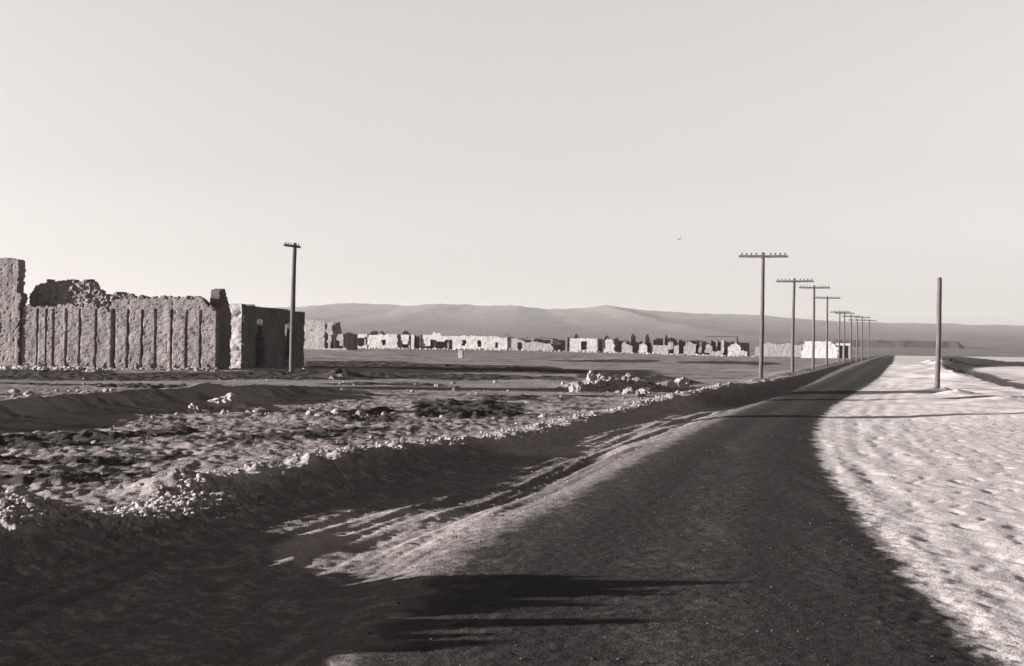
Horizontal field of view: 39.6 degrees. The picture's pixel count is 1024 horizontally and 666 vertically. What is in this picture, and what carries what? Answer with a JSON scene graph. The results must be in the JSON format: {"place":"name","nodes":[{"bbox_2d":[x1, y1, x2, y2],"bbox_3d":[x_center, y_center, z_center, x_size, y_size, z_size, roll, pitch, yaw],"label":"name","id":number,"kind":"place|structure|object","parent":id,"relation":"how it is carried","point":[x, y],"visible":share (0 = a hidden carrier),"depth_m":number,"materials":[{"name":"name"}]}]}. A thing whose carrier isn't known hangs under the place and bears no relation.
{"place":"outdoors","nodes":[
{"label":"outdoors","id":0,"kind":"place"},
{"bbox_2d":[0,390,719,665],"bbox_3d":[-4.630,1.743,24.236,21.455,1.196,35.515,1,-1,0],"label":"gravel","id":1,"kind":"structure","parent":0,"point":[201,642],"depth_m":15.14,"materials":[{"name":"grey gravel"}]},
{"bbox_2d":[0,349,1023,665],"bbox_3d":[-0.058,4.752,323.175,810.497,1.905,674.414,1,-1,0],"label":"ground","id":2,"kind":"structure","parent":0,"point":[966,399],"depth_m":21.16,"materials":[{"name":"grey soil"}]},
{"bbox_2d":[0,365,97,371],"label":"rubble","id":3,"kind":"object","parent":2,"relation":"on","point":[75,368],"visible":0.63,"depth_m":88.98,"materials":[{"name":"stone"}]},
{"bbox_2d":[0,364,219,372],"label":"rubble","id":4,"kind":"object","parent":2,"relation":"on","point":[213,370],"visible":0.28,"depth_m":93.85,"materials":[{"name":"stone"}]},
{"bbox_2d":[0,257,231,369],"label":"adobe ruin","id":5,"kind":"object","parent":2,"relation":"on","point":[76,323],"visible":0.91,"depth_m":97.88,"materials":[{"name":"grey stone"}]},
{"bbox_2d":[0,467,274,536],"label":"rubble","id":6,"kind":"object","parent":2,"relation":"on","point":[120,515],"visible":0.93,"depth_m":15.60,"materials":[{"name":"grey stone"}]},
{"bbox_2d":[186,403,199,413],"bbox_3d":[-8.559,2.121,38.282,0.351,0.482,0.287,0,-1,26],"label":"boulder","id":7,"kind":"object","parent":2,"relation":"on","point":[192,408],"visible":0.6,"depth_m":38.20,"materials":[{"name":"stone"}]},
{"bbox_2d":[206,396,230,408],"bbox_3d":[-8.394,2.014,40.737,0.655,0.408,0.672,1,-1,-34],"label":"boulder","id":8,"kind":"object","parent":2,"relation":"on","point":[222,402],"visible":0.9,"depth_m":40.59,"materials":[{"name":"stone"}]},
{"bbox_2d":[225,393,237,405],"bbox_3d":[-8.218,1.961,41.226,0.526,0.464,0.462,1,-1,-19],"label":"boulder","id":9,"kind":"object","parent":2,"relation":"on","point":[232,398],"visible":0.47,"depth_m":41.14,"materials":[{"name":"stone"}]},
{"bbox_2d":[229,403,250,411],"bbox_3d":[-7.519,2.125,39.316,0.625,0.412,0.456,1,-1,12],"label":"boulder","id":10,"kind":"object","parent":2,"relation":"on","point":[242,406],"visible":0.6,"depth_m":39.22,"materials":[{"name":"stone"}]},
{"bbox_2d":[229,303,304,368],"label":"roofless house","id":11,"kind":"structure","parent":2,"relation":"on","point":[259,339],"depth_m":108.85,"materials":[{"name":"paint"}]},
{"bbox_2d":[229,368,309,371],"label":"rubble","id":12,"kind":"object","parent":2,"relation":"on","point":[273,369],"visible":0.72,"depth_m":99.48,"materials":[{"name":"stone"}]},
{"bbox_2d":[9,388,546,419],"bbox_3d":[-6.615,1.951,38.747,15.154,0.720,6.930,1,-1,0],"label":"rubble","id":13,"kind":"object","parent":2,"relation":"on","point":[359,413],"visible":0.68,"depth_m":38.64,"materials":[{"name":"stone"}]},
{"bbox_2d":[283,242,300,371],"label":"telegraph pole","id":14,"kind":"object","parent":2,"relation":"on","point":[292,317],"visible":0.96,"depth_m":95.88,"materials":[{"name":"grey wood"}]},
{"bbox_2d":[0,378,651,500],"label":"rubble","id":15,"kind":"object","parent":2,"relation":"on","point":[154,489],"visible":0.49,"depth_m":37.18,"materials":[{"name":"stone"}]},
{"bbox_2d":[303,319,357,349],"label":"adobe ruin","id":16,"kind":"object","parent":2,"relation":"on","point":[323,335],"visible":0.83,"depth_m":258.41,"materials":[{"name":"grey stone"}]},
{"bbox_2d":[329,373,351,379],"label":"boulder","id":17,"kind":"object","parent":2,"relation":"on","point":[338,376],"visible":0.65,"depth_m":75.81,"materials":[{"name":"grey stone"}]},
{"bbox_2d":[351,333,367,348],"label":"house ruin","id":18,"kind":"object","parent":2,"relation":"on","point":[362,340],"visible":0.36,"depth_m":331.60,"materials":[{"name":"grey stone"}]},
{"bbox_2d":[0,382,734,540],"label":"rubble","id":19,"kind":"object","parent":2,"relation":"on","point":[316,450],"visible":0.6,"depth_m":25.22,"materials":[{"name":"grey stone"}]},
{"bbox_2d":[367,330,397,348],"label":"house ruin","id":20,"kind":"object","parent":2,"relation":"on","point":[379,339],"visible":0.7,"depth_m":330.56,"materials":[{"name":"grey stone"}]},
{"bbox_2d":[397,330,429,348],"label":"house ruin","id":21,"kind":"object","parent":2,"relation":"on","point":[406,339],"visible":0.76,"depth_m":329.99,"materials":[{"name":"grey stone"}]},
{"bbox_2d":[458,350,463,357],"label":"marker post","id":22,"kind":"object","parent":2,"relation":"on","point":[460,353],"visible":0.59,"depth_m":192.83,"materials":[{"name":"paint"}]},
{"bbox_2d":[422,332,510,349],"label":"long house ruin","id":23,"kind":"object","parent":2,"relation":"on","point":[434,340],"visible":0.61,"depth_m":326.94,"materials":[{"name":"grey stone"}]},
{"bbox_2d":[505,334,571,351],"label":"adobe ruin","id":24,"kind":"object","parent":2,"relation":"on","point":[536,344],"visible":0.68,"depth_m":324.43,"materials":[{"name":"beige stone"}]},
{"bbox_2d":[358,347,756,356],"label":"rubble","id":25,"kind":"object","parent":2,"relation":"on","point":[510,349],"visible":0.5,"depth_m":317.89,"materials":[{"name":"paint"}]},
{"bbox_2d":[569,383,584,391],"bbox_3d":[2.724,2.392,59.940,0.705,0.605,0.395,1,-1,14],"label":"boulder","id":26,"kind":"object","parent":2,"relation":"on","point":[576,387],"visible":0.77,"depth_m":59.83,"materials":[{"name":"stone"}]},
{"bbox_2d":[569,333,601,351],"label":"house ruin","id":27,"kind":"object","parent":2,"relation":"on","point":[576,342],"visible":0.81,"depth_m":321.72,"materials":[{"name":"grey stone"}]},
{"bbox_2d":[586,370,597,381],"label":"boulder","id":28,"kind":"object","parent":2,"relation":"on","point":[591,375],"visible":0.95,"depth_m":67.04,"materials":[{"name":"stone"}]},
{"bbox_2d":[518,375,698,392],"bbox_3d":[4.609,2.335,64.307,7.808,0.682,8.991,0,-1,22],"label":"rubble","id":29,"kind":"object","parent":2,"relation":"on","point":[601,387],"visible":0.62,"depth_m":64.00,"materials":[{"name":"stone"}]},
{"bbox_2d":[602,335,623,352],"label":"house ruin","id":30,"kind":"object","parent":2,"relation":"on","point":[614,345],"visible":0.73,"depth_m":320.99,"materials":[{"name":"grey stone"}]},
{"bbox_2d":[615,381,624,387],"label":"boulder","id":31,"kind":"object","parent":2,"relation":"on","point":[618,384],"visible":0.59,"depth_m":63.38,"materials":[{"name":"stone"}]},
{"bbox_2d":[622,387,634,394],"bbox_3d":[4.739,2.426,57.480,0.530,0.519,0.567,0,-1,32],"label":"boulder","id":32,"kind":"object","parent":2,"relation":"on","point":[628,390],"visible":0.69,"depth_m":57.29,"materials":[{"name":"stone"}]},
{"bbox_2d":[625,372,635,378],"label":"boulder","id":33,"kind":"object","parent":2,"relation":"on","point":[628,375],"visible":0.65,"depth_m":67.88,"materials":[{"name":"stone"}]},
{"bbox_2d":[622,333,642,352],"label":"house ruin","id":34,"kind":"object","parent":2,"relation":"on","point":[631,345],"visible":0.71,"depth_m":321.14,"materials":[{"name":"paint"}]},
{"bbox_2d":[636,388,651,393],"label":"boulder","id":35,"kind":"object","parent":2,"relation":"on","point":[644,391],"visible":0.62,"depth_m":58.37,"materials":[{"name":"stone"}]},
{"bbox_2d":[638,334,656,352],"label":"house ruin","id":36,"kind":"object","parent":2,"relation":"on","point":[645,346],"visible":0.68,"depth_m":319.61,"materials":[{"name":"grey stone"}]},
{"bbox_2d":[651,334,674,354],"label":"house ruin","id":37,"kind":"object","parent":2,"relation":"on","point":[661,347],"visible":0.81,"depth_m":318.80,"materials":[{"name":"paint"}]},
{"bbox_2d":[667,380,676,388],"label":"boulder","id":38,"kind":"object","parent":2,"relation":"on","point":[671,384],"visible":0.78,"depth_m":64.46,"materials":[{"name":"stone"}]},
{"bbox_2d":[668,340,685,353],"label":"house ruin","id":39,"kind":"object","parent":2,"relation":"on","point":[679,345],"visible":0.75,"depth_m":319.39,"materials":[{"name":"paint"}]},
{"bbox_2d":[674,377,689,386],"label":"boulder","id":40,"kind":"object","parent":2,"relation":"on","point":[683,382],"visible":0.52,"depth_m":68.87,"materials":[{"name":"stone"}]},
{"bbox_2d":[683,340,713,354],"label":"house ruin","id":41,"kind":"object","parent":2,"relation":"on","point":[695,347],"visible":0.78,"depth_m":316.74,"materials":[{"name":"grey stone"}]},
{"bbox_2d":[705,336,738,355],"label":"house ruin","id":42,"kind":"object","parent":2,"relation":"on","point":[721,347],"visible":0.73,"depth_m":316.26,"materials":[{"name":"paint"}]},
{"bbox_2d":[728,337,749,355],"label":"house ruin","id":43,"kind":"object","parent":2,"relation":"on","point":[736,348],"visible":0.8,"depth_m":314.78,"materials":[{"name":"grey stone"}]},
{"bbox_2d":[739,252,787,377],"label":"telegraph pole","id":44,"kind":"object","parent":2,"relation":"on","point":[762,256],"visible":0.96,"depth_m":82.88,"materials":[{"name":"grey wood"}]},
{"bbox_2d":[755,343,800,356],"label":"wall","id":45,"kind":"structure","parent":2,"relation":"on","point":[778,350],"depth_m":344.97,"materials":[{"name":"grey stone"}]},
{"bbox_2d":[776,278,813,371],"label":"telegraph pole","id":46,"kind":"object","parent":2,"relation":"on","point":[794,280],"visible":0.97,"depth_m":108.96,"materials":[{"name":"grey wood"}]},
{"bbox_2d":[799,285,829,368],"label":"telegraph pole","id":47,"kind":"object","parent":2,"relation":"on","point":[813,334],"visible":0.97,"depth_m":130.96,"materials":[{"name":"grey wood"}]},
{"bbox_2d":[801,341,849,357],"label":"white building","id":48,"kind":"structure","parent":2,"relation":"on","point":[806,349],"depth_m":300.03,"materials":[{"name":"paint"}]},
{"bbox_2d":[815,296,840,365],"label":"telegraph pole","id":49,"kind":"object","parent":2,"relation":"on","point":[826,297],"visible":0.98,"depth_m":159.91,"materials":[{"name":"grey wood"}]},
{"bbox_2d":[830,311,849,361],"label":"telegraph pole","id":50,"kind":"object","parent":2,"relation":"on","point":[839,312],"visible":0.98,"depth_m":207.91,"materials":[{"name":"grey wood"}]},
{"bbox_2d":[835,312,853,361],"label":"telegraph pole","id":51,"kind":"object","parent":2,"relation":"on","point":[844,334],"visible":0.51,"depth_m":213.88,"materials":[{"name":"grey wood"}]},
{"bbox_2d":[842,315,860,361],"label":"telegraph pole","id":52,"kind":"object","parent":2,"relation":"on","point":[850,316],"visible":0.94,"depth_m":221.89,"materials":[{"name":"grey wood"}]},
{"bbox_2d":[852,319,865,361],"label":"telegraph pole","id":53,"kind":"object","parent":2,"relation":"on","point":[856,320],"visible":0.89,"depth_m":240.90,"materials":[{"name":"grey wood"}]},
{"bbox_2d":[854,316,870,360],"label":"telegraph pole","id":54,"kind":"object","parent":2,"relation":"on","point":[862,317],"visible":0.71,"depth_m":252.90,"materials":[{"name":"grey wood"}]},
{"bbox_2d":[866,319,876,359],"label":"telegraph pole","id":55,"kind":"object","parent":2,"relation":"on","point":[869,320],"visible":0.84,"depth_m":271.89,"materials":[{"name":"grey wood"}]},
{"bbox_2d":[934,277,941,387],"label":"bare pole","id":56,"kind":"object","parent":2,"relation":"on","point":[938,336],"visible":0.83,"depth_m":65.95,"materials":[{"name":"grey wood"}]},
{"bbox_2d":[0,0,1023,325],"label":"sky","id":57,"kind":"structure","parent":0,"point":[544,154],"materials":[{"name":"white"}]},
{"bbox_2d":[275,303,1023,356],"bbox_3d":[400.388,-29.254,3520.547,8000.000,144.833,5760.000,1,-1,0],"label":"hills","id":58,"kind":"structure","parent":0,"point":[611,322],"depth_m":2680.92,"materials":[{"name":"soil"}]},
{"bbox_2d":[350,356,1006,665],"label":"road","id":59,"kind":"structure","parent":0,"point":[813,488],"depth_m":11.85,"materials":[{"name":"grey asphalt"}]},
{"bbox_2d":[759,340,963,347],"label":"mesa","id":60,"kind":"structure","parent":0,"point":[920,344],"depth_m":1146.07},
{"bbox_2d":[824,414,1023,663],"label":"gravel","id":61,"kind":"structure","parent":0,"point":[948,515],"depth_m":18.41,"materials":[{"name":"grey gravel"}]}
]}

